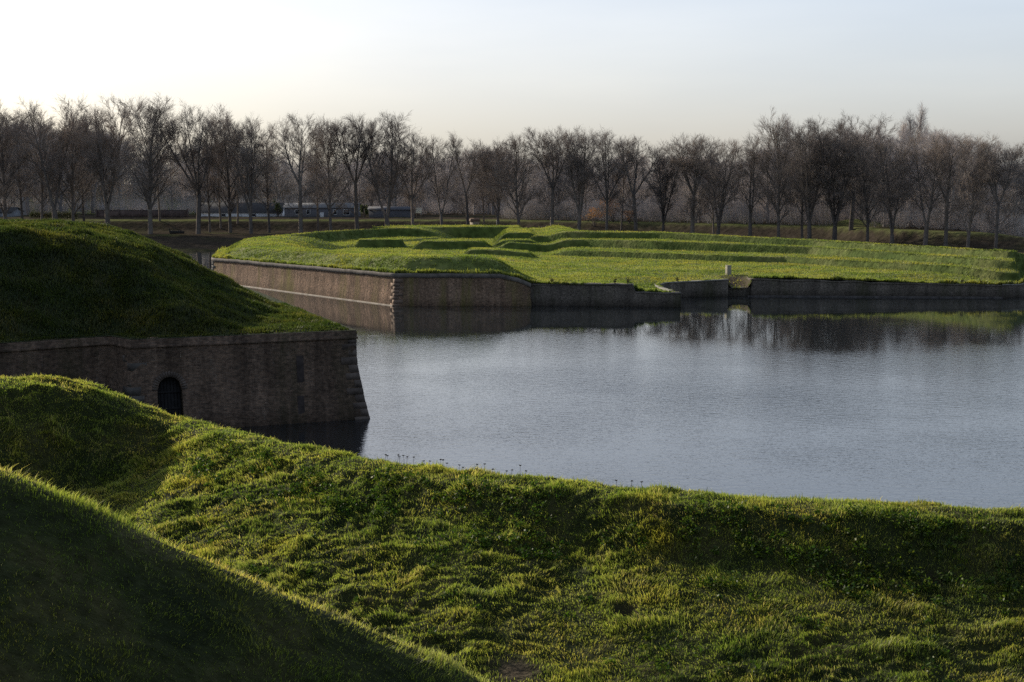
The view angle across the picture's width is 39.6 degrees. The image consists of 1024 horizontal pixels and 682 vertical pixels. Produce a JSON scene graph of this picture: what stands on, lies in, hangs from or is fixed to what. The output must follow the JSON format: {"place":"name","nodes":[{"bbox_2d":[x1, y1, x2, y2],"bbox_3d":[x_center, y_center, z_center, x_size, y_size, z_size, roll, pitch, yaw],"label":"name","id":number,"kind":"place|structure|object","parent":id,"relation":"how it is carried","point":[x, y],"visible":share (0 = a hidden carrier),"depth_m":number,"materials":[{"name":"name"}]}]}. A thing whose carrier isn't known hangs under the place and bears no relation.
{"place":"outdoors","nodes":[
{"label":"outdoors","id":0,"kind":"place"},
{"bbox_2d":[0,218,354,342],"bbox_3d":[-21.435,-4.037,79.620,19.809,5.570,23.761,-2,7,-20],"label":"grass","id":1,"kind":"structure","parent":0,"point":[268,316],"depth_m":74.16,"materials":[{"name":"green plant"}]},
{"bbox_2d":[0,373,1023,681],"bbox_3d":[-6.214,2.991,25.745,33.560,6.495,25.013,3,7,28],"label":"grass","id":2,"kind":"structure","parent":0,"point":[440,467],"depth_m":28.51,"materials":[{"name":"green plant"}]},
{"bbox_2d":[151,435,1023,681],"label":"weeds","id":3,"kind":"object","parent":2,"relation":"on","point":[925,584],"visible":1,"depth_m":28.79,"materials":[{"name":"green plant"}]},
{"bbox_2d":[0,184,1023,253],"bbox_3d":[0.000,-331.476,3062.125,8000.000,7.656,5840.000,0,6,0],"label":"bank","id":4,"kind":"structure","parent":0,"point":[189,239],"depth_m":296.35,"materials":[{"name":"green plant"}]},
{"bbox_2d":[0,102,37,219],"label":"bare tree","id":5,"kind":"object","parent":4,"relation":"on","point":[4,193],"visible":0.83,"depth_m":297.80,"materials":[{"name":"brown plant"}]},
{"bbox_2d":[0,106,38,219],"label":"bare tree","id":6,"kind":"object","parent":4,"relation":"on","point":[21,190],"visible":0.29,"depth_m":309.64,"materials":[{"name":"brown plant"}]},
{"bbox_2d":[0,119,52,214],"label":"bare tree","id":7,"kind":"object","parent":4,"relation":"on","point":[27,204],"visible":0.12,"depth_m":366.81,"materials":[{"name":"brown plant"}]},
{"bbox_2d":[0,119,53,214],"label":"bare tree","id":8,"kind":"object","parent":4,"relation":"on","point":[24,208],"visible":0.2,"depth_m":365.45,"materials":[{"name":"brown plant"}]},
{"bbox_2d":[10,104,69,220],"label":"bare tree","id":9,"kind":"object","parent":4,"relation":"on","point":[40,172],"visible":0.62,"depth_m":301.10,"materials":[{"name":"brown plant"}]},
{"bbox_2d":[4,95,94,219],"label":"bare tree","id":10,"kind":"object","parent":4,"relation":"on","point":[47,186],"visible":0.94,"depth_m":296.22,"materials":[{"name":"brown plant"}]},
{"bbox_2d":[29,211,77,218],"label":"hedge","id":11,"kind":"object","parent":4,"relation":"on","point":[49,216],"visible":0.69,"depth_m":324.67,"materials":[{"name":"green plant"}]},
{"bbox_2d":[30,138,77,214],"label":"bare tree","id":12,"kind":"object","parent":4,"relation":"on","point":[60,205],"visible":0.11,"depth_m":366.50,"materials":[{"name":"brown plant"}]},
{"bbox_2d":[43,106,97,220],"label":"bare tree","id":13,"kind":"object","parent":4,"relation":"on","point":[72,202],"visible":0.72,"depth_m":300.70,"materials":[{"name":"brown plant"}]},
{"bbox_2d":[63,107,110,221],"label":"bare tree","id":14,"kind":"object","parent":4,"relation":"on","point":[83,214],"visible":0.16,"depth_m":311.14,"materials":[{"name":"brown plant"}]},
{"bbox_2d":[58,124,123,212],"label":"bare tree","id":15,"kind":"object","parent":4,"relation":"on","point":[93,202],"visible":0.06,"depth_m":382.12,"materials":[{"name":"brown plant"}]},
{"bbox_2d":[67,94,150,224],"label":"bare tree","id":16,"kind":"object","parent":4,"relation":"on","point":[102,144],"visible":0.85,"depth_m":294.95,"materials":[{"name":"brown plant"}]},
{"bbox_2d":[95,209,188,216],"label":"garden wall","id":17,"kind":"structure","parent":4,"relation":"on","point":[144,213],"depth_m":343.70,"materials":[{"name":"brick"}]},
{"bbox_2d":[104,91,185,233],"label":"bare tree","id":18,"kind":"object","parent":4,"relation":"on","point":[149,186],"visible":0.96,"depth_m":288.94,"materials":[{"name":"brown plant"}]},
{"bbox_2d":[136,113,177,220],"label":"bare tree","id":19,"kind":"object","parent":4,"relation":"on","point":[157,192],"visible":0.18,"depth_m":314.19,"materials":[{"name":"brown plant"}]},
{"bbox_2d":[158,147,181,208],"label":"bare tree","id":20,"kind":"object","parent":4,"relation":"on","point":[169,191],"visible":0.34,"depth_m":389.09,"materials":[{"name":"brown plant"}]},
{"bbox_2d":[132,98,234,233],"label":"bare tree","id":21,"kind":"object","parent":4,"relation":"on","point":[193,182],"visible":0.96,"depth_m":292.09,"materials":[{"name":"brown plant"}]},
{"bbox_2d":[175,161,194,208],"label":"bare tree","id":22,"kind":"object","parent":4,"relation":"on","point":[187,192],"visible":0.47,"depth_m":365.71,"materials":[{"name":"brown plant"}]},
{"bbox_2d":[184,117,223,231],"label":"bare tree","id":23,"kind":"object","parent":4,"relation":"on","point":[207,191],"visible":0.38,"depth_m":302.05,"materials":[{"name":"brown plant"}]},
{"bbox_2d":[180,145,227,202],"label":"bare tree","id":24,"kind":"object","parent":4,"relation":"on","point":[204,166],"visible":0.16,"depth_m":365.45,"materials":[{"name":"brown plant"}]},
{"bbox_2d":[202,122,233,227],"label":"bare tree","id":25,"kind":"object","parent":4,"relation":"on","point":[219,185],"visible":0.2,"depth_m":310.24,"materials":[{"name":"brown plant"}]},
{"bbox_2d":[194,104,253,232],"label":"bare tree","id":26,"kind":"object","parent":4,"relation":"on","point":[230,206],"visible":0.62,"depth_m":299.16,"materials":[{"name":"brown plant"}]},
{"bbox_2d":[217,124,249,223],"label":"bare tree","id":27,"kind":"object","parent":4,"relation":"on","point":[237,185],"visible":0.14,"depth_m":312.56,"materials":[{"name":"brown plant"}]},
{"bbox_2d":[196,203,284,216],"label":"house","id":28,"kind":"structure","parent":4,"relation":"on","point":[259,210],"depth_m":351.03,"materials":[{"name":"white paint"}]},
{"bbox_2d":[214,112,277,233],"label":"bare tree","id":29,"kind":"object","parent":4,"relation":"on","point":[252,137],"visible":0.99,"depth_m":293.02,"materials":[{"name":"brown plant"}]},
{"bbox_2d":[244,123,289,232],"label":"bare tree","id":30,"kind":"object","parent":4,"relation":"on","point":[266,193],"visible":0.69,"depth_m":299.13,"materials":[{"name":"brown plant"}]},
{"bbox_2d":[255,149,297,199],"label":"bare tree","id":31,"kind":"object","parent":4,"relation":"on","point":[283,178],"visible":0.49,"depth_m":396.34,"materials":[{"name":"brown plant"}]},
{"bbox_2d":[262,112,329,232],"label":"bare tree","id":32,"kind":"object","parent":4,"relation":"on","point":[298,152],"visible":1,"depth_m":290.98,"materials":[{"name":"brown plant"}]},
{"bbox_2d":[294,149,325,202],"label":"bare tree","id":33,"kind":"object","parent":4,"relation":"on","point":[308,196],"visible":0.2,"depth_m":375.32,"materials":[{"name":"brown plant"}]},
{"bbox_2d":[293,128,335,230],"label":"bare tree","id":34,"kind":"object","parent":4,"relation":"on","point":[310,175],"visible":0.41,"depth_m":306.49,"materials":[{"name":"brown plant"}]},
{"bbox_2d":[283,203,360,216],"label":"house","id":35,"kind":"structure","parent":4,"relation":"on","point":[289,211],"depth_m":344.70,"materials":[{"name":"stone"}]},
{"bbox_2d":[301,112,356,230],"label":"bare tree","id":36,"kind":"object","parent":4,"relation":"on","point":[328,180],"visible":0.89,"depth_m":297.84,"materials":[{"name":"brown plant"}]},
{"bbox_2d":[332,158,367,202],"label":"bare tree","id":37,"kind":"object","parent":4,"relation":"on","point":[348,173],"visible":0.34,"depth_m":379.35,"materials":[{"name":"brown plant"}]},
{"bbox_2d":[313,111,389,229],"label":"bare tree","id":38,"kind":"object","parent":4,"relation":"on","point":[372,129],"visible":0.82,"depth_m":298.71,"materials":[{"name":"brown plant"}]},
{"bbox_2d":[348,159,386,206],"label":"bare tree","id":39,"kind":"object","parent":4,"relation":"on","point":[363,186],"visible":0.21,"depth_m":368.39,"materials":[{"name":"brown plant"}]},
{"bbox_2d":[358,159,394,206],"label":"bare tree","id":40,"kind":"object","parent":4,"relation":"on","point":[370,183],"visible":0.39,"depth_m":363.43,"materials":[{"name":"brown plant"}]},
{"bbox_2d":[339,109,426,225],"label":"bare tree","id":41,"kind":"object","parent":4,"relation":"on","point":[391,182],"visible":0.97,"depth_m":295.85,"materials":[{"name":"brown plant"}]},
{"bbox_2d":[367,207,415,217],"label":"shed","id":42,"kind":"structure","parent":4,"relation":"on","point":[375,212],"depth_m":340.74,"materials":[{"name":"grey metal"}]},
{"bbox_2d":[382,158,413,206],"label":"bare tree","id":43,"kind":"object","parent":4,"relation":"on","point":[395,199],"visible":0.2,"depth_m":364.05,"materials":[{"name":"brown plant"}]},
{"bbox_2d":[382,130,450,224],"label":"bare tree","id":44,"kind":"object","parent":4,"relation":"on","point":[412,196],"visible":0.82,"depth_m":298.84,"materials":[{"name":"brown plant"}]},
{"bbox_2d":[404,168,433,214],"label":"bare tree","id":45,"kind":"object","parent":4,"relation":"on","point":[423,187],"visible":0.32,"depth_m":367.94,"materials":[{"name":"brown plant"}]},
{"bbox_2d":[428,164,456,201],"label":"bare tree","id":46,"kind":"object","parent":4,"relation":"on","point":[441,178],"visible":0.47,"depth_m":386.78,"materials":[{"name":"brown plant"}]},
{"bbox_2d":[420,131,466,224],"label":"bare tree","id":47,"kind":"object","parent":4,"relation":"on","point":[444,179],"visible":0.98,"depth_m":297.79,"materials":[{"name":"brown plant"}]},
{"bbox_2d":[445,147,471,210],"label":"bare tree","id":48,"kind":"object","parent":4,"relation":"on","point":[455,177],"visible":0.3,"depth_m":394.53,"materials":[{"name":"brown plant"}]},
{"bbox_2d":[441,136,493,224],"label":"bare tree","id":49,"kind":"object","parent":4,"relation":"on","point":[475,163],"visible":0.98,"depth_m":297.74,"materials":[{"name":"brown plant"}]},
{"bbox_2d":[459,166,484,214],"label":"bare tree","id":50,"kind":"object","parent":4,"relation":"on","point":[471,185],"visible":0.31,"depth_m":369.82,"materials":[{"name":"brown plant"}]},
{"bbox_2d":[463,146,493,224],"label":"bare tree","id":51,"kind":"object","parent":4,"relation":"on","point":[481,193],"visible":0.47,"depth_m":305.96,"materials":[{"name":"brown plant"}]},
{"bbox_2d":[466,136,517,224],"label":"bare tree","id":52,"kind":"object","parent":4,"relation":"on","point":[494,177],"visible":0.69,"depth_m":297.45,"materials":[{"name":"brown plant"}]},
{"bbox_2d":[0,156,1011,220],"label":"woods","id":53,"kind":"object","parent":4,"relation":"on","point":[123,188],"visible":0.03,"depth_m":437.63,"materials":[{"name":"brown plant"}]},
{"bbox_2d":[0,188,1023,236],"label":"undergrowth","id":54,"kind":"object","parent":4,"relation":"on","point":[733,213],"visible":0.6,"depth_m":309.48,"materials":[{"name":"brown plant"}]},
{"bbox_2d":[486,133,543,226],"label":"bare tree","id":55,"kind":"object","parent":4,"relation":"on","point":[516,162],"visible":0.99,"depth_m":292.33,"materials":[{"name":"brown plant"}]},
{"bbox_2d":[503,158,540,216],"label":"bare tree","id":56,"kind":"object","parent":4,"relation":"on","point":[525,184],"visible":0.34,"depth_m":322.95,"materials":[{"name":"brown plant"}]},
{"bbox_2d":[520,125,590,225],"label":"bare tree","id":57,"kind":"object","parent":4,"relation":"on","point":[549,146],"visible":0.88,"depth_m":291.09,"materials":[{"name":"brown plant"}]},
{"bbox_2d":[537,162,576,219],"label":"bare tree","id":58,"kind":"object","parent":4,"relation":"on","point":[562,178],"visible":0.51,"depth_m":316.19,"materials":[{"name":"brown plant"}]},
{"bbox_2d":[554,125,602,229],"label":"bare tree","id":59,"kind":"object","parent":4,"relation":"on","point":[581,181],"visible":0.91,"depth_m":284.75,"materials":[{"name":"brown plant"}]},
{"bbox_2d":[567,124,643,230],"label":"bare tree","id":60,"kind":"object","parent":4,"relation":"on","point":[602,145],"visible":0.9,"depth_m":281.66,"materials":[{"name":"brown plant"}]},
{"bbox_2d":[588,155,631,216],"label":"bare tree","id":61,"kind":"object","parent":4,"relation":"on","point":[610,186],"visible":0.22,"depth_m":318.11,"materials":[{"name":"brown plant"}]},
{"bbox_2d":[607,145,643,230],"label":"bare tree","id":62,"kind":"object","parent":4,"relation":"on","point":[624,181],"visible":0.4,"depth_m":289.85,"materials":[{"name":"brown plant"}]},
{"bbox_2d":[618,155,646,204],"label":"bare tree","id":63,"kind":"object","parent":4,"relation":"on","point":[637,180],"visible":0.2,"depth_m":331.83,"materials":[{"name":"brown plant"}]},
{"bbox_2d":[607,135,667,230],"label":"bare tree","id":64,"kind":"object","parent":4,"relation":"on","point":[633,191],"visible":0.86,"depth_m":278.11,"materials":[{"name":"brown plant"}]},
{"bbox_2d":[641,144,687,231],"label":"bare tree","id":65,"kind":"object","parent":4,"relation":"on","point":[666,184],"visible":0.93,"depth_m":273.23,"materials":[{"name":"brown plant"}]},
{"bbox_2d":[658,132,725,233],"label":"bare tree","id":66,"kind":"object","parent":4,"relation":"on","point":[688,164],"visible":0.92,"depth_m":266.05,"materials":[{"name":"brown plant"}]},
{"bbox_2d":[678,170,706,222],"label":"bare tree","id":67,"kind":"object","parent":4,"relation":"on","point":[685,194],"visible":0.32,"depth_m":293.08,"materials":[{"name":"brown plant"}]},
{"bbox_2d":[695,145,729,234],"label":"bare tree","id":68,"kind":"object","parent":4,"relation":"on","point":[712,212],"visible":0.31,"depth_m":272.12,"materials":[{"name":"brown plant"}]},
{"bbox_2d":[690,139,749,234],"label":"bare tree","id":69,"kind":"object","parent":4,"relation":"on","point":[721,204],"visible":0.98,"depth_m":260.53,"materials":[{"name":"brown plant"}]},
{"bbox_2d":[721,157,750,204],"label":"bare tree","id":70,"kind":"object","parent":4,"relation":"on","point":[735,177],"visible":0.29,"depth_m":343.02,"materials":[{"name":"brown plant"}]},
{"bbox_2d":[730,132,772,235],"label":"bare tree","id":71,"kind":"object","parent":4,"relation":"on","point":[752,178],"visible":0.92,"depth_m":259.56,"materials":[{"name":"brown plant"}]},
{"bbox_2d":[745,142,793,222],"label":"bare tree","id":72,"kind":"object","parent":4,"relation":"on","point":[766,207],"visible":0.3,"depth_m":290.96,"materials":[{"name":"brown plant"}]},
{"bbox_2d":[744,106,806,237],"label":"bare tree","id":73,"kind":"object","parent":4,"relation":"on","point":[779,152],"visible":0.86,"depth_m":254.85,"materials":[{"name":"brown plant"}]},
{"bbox_2d":[767,146,805,223],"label":"bare tree","id":74,"kind":"object","parent":4,"relation":"on","point":[787,182],"visible":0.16,"depth_m":289.43,"materials":[{"name":"brown plant"}]},
{"bbox_2d":[780,123,824,238],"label":"bare tree","id":75,"kind":"object","parent":4,"relation":"on","point":[802,214],"visible":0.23,"depth_m":259.30,"materials":[{"name":"brown plant"}]},
{"bbox_2d":[777,118,841,238],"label":"bare tree","id":76,"kind":"object","parent":4,"relation":"on","point":[809,184],"visible":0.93,"depth_m":245.87,"materials":[{"name":"brown plant"}]},
{"bbox_2d":[799,117,873,240],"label":"bare tree","id":77,"kind":"object","parent":4,"relation":"on","point":[828,192],"visible":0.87,"depth_m":244.91,"materials":[{"name":"brown plant"}]},
{"bbox_2d":[796,110,902,230],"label":"bare tree","id":78,"kind":"object","parent":4,"relation":"on","point":[851,219],"visible":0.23,"depth_m":261.14,"materials":[{"name":"brown plant"}]},
{"bbox_2d":[831,134,894,241],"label":"bare tree","id":79,"kind":"object","parent":4,"relation":"on","point":[864,175],"visible":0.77,"depth_m":240.91,"materials":[{"name":"brown plant"}]},
{"bbox_2d":[859,137,923,226],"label":"bare tree","id":80,"kind":"object","parent":4,"relation":"on","point":[891,171],"visible":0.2,"depth_m":265.79,"materials":[{"name":"brown plant"}]},
{"bbox_2d":[862,132,926,243],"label":"bare tree","id":81,"kind":"object","parent":4,"relation":"on","point":[888,199],"visible":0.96,"depth_m":234.49,"materials":[{"name":"brown plant"}]},
{"bbox_2d":[875,149,931,224],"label":"bare tree","id":82,"kind":"object","parent":4,"relation":"on","point":[904,203],"visible":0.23,"depth_m":268.44,"materials":[{"name":"brown plant"}]},
{"bbox_2d":[902,111,917,214],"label":"poplar tree","id":83,"kind":"object","parent":4,"relation":"on","point":[911,125],"visible":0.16,"depth_m":370.92,"materials":[{"name":"brown plant"}]},
{"bbox_2d":[886,127,945,205],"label":"bare tree","id":84,"kind":"object","parent":4,"relation":"on","point":[905,135],"visible":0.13,"depth_m":316.11,"materials":[{"name":"brown plant"}]},
{"bbox_2d":[913,100,931,205],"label":"poplar tree","id":85,"kind":"object","parent":4,"relation":"on","point":[920,122],"visible":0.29,"depth_m":375.86,"materials":[{"name":"brown plant"}]},
{"bbox_2d":[896,128,957,245],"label":"bare tree","id":86,"kind":"object","parent":4,"relation":"on","point":[926,227],"visible":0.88,"depth_m":231.56,"materials":[{"name":"brown plant"}]},
{"bbox_2d":[913,132,976,246],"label":"bare tree","id":87,"kind":"object","parent":4,"relation":"on","point":[947,211],"visible":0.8,"depth_m":230.26,"materials":[{"name":"brown plant"}]},
{"bbox_2d":[918,133,986,229],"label":"bare tree","id":88,"kind":"object","parent":4,"relation":"on","point":[956,157],"visible":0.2,"depth_m":251.74,"materials":[{"name":"brown plant"}]},
{"bbox_2d":[932,160,976,228],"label":"bare tree","id":89,"kind":"object","parent":4,"relation":"on","point":[957,186],"visible":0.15,"depth_m":258.66,"materials":[{"name":"brown plant"}]},
{"bbox_2d":[946,131,1006,247],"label":"bare tree","id":90,"kind":"object","parent":4,"relation":"on","point":[972,204],"visible":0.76,"depth_m":223.93,"materials":[{"name":"brown plant"}]},
{"bbox_2d":[968,141,1023,248],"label":"bare tree","id":91,"kind":"object","parent":4,"relation":"on","point":[990,163],"visible":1,"depth_m":220.44,"materials":[{"name":"brown plant"}]},
{"bbox_2d":[978,143,1017,223],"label":"bare tree","id":92,"kind":"object","parent":4,"relation":"on","point":[994,186],"visible":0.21,"depth_m":253.88,"materials":[{"name":"brown plant"}]},
{"bbox_2d":[982,162,1023,232],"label":"bare tree","id":93,"kind":"object","parent":4,"relation":"on","point":[1001,190],"visible":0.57,"depth_m":241.33,"materials":[{"name":"brown plant"}]},
{"bbox_2d":[985,162,1023,235],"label":"bare tree","id":94,"kind":"object","parent":4,"relation":"on","point":[1020,187],"visible":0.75,"depth_m":240.88,"materials":[{"name":"brown plant"}]},
{"bbox_2d":[0,0,1023,184],"label":"sky","id":95,"kind":"structure","parent":0,"point":[485,70],"materials":[{"name":"white"}]},
{"bbox_2d":[180,251,1023,508],"bbox_3d":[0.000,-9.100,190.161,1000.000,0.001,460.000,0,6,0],"label":"water","id":96,"kind":"structure","parent":0,"point":[897,399],"depth_m":81.06,"materials":[{"name":"blue liquid"}]},
{"bbox_2d":[0,329,369,427],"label":"brick wall","id":97,"kind":"structure","parent":96,"relation":"in","point":[236,381],"depth_m":70.02,"materials":[{"name":"brown brick"}]},
{"bbox_2d":[152,371,187,416],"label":"door","id":98,"kind":"structure","parent":97,"relation":"in","point":[170,397],"depth_m":69.32,"materials":[{"name":"wood"}]},
{"bbox_2d":[211,257,531,305],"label":"brick wall","id":99,"kind":"structure","parent":96,"relation":"in","point":[417,289],"depth_m":140.94,"materials":[{"name":"brick"}]},
{"bbox_2d":[530,283,680,306],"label":"brick wall","id":100,"kind":"structure","parent":96,"relation":"in","point":[596,294],"depth_m":138.65,"materials":[{"name":"grey brick"}]},
{"bbox_2d":[654,279,727,297],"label":"brick wall","id":101,"kind":"structure","parent":96,"relation":"in","point":[708,288],"depth_m":150.12,"materials":[{"name":"brick"}]},
{"bbox_2d":[728,287,749,295],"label":"brick wall","id":102,"kind":"structure","parent":96,"relation":"in","point":[739,291],"depth_m":151.12,"materials":[{"name":"grey brick"}]},
{"bbox_2d":[747,277,1002,297],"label":"brick wall","id":103,"kind":"structure","parent":96,"relation":"in","point":[763,287],"depth_m":149.91,"materials":[{"name":"brick"}]},
{"bbox_2d":[999,283,1023,297],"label":"brick wall","id":104,"kind":"structure","parent":96,"relation":"in","point":[1012,290],"depth_m":149.57,"materials":[{"name":"brick"}]},
{"bbox_2d":[212,224,1023,291],"bbox_3d":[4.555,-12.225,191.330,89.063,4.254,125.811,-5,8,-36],"label":"grass","id":105,"kind":"structure","parent":0,"point":[630,271],"depth_m":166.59,"materials":[{"name":"green plant"}]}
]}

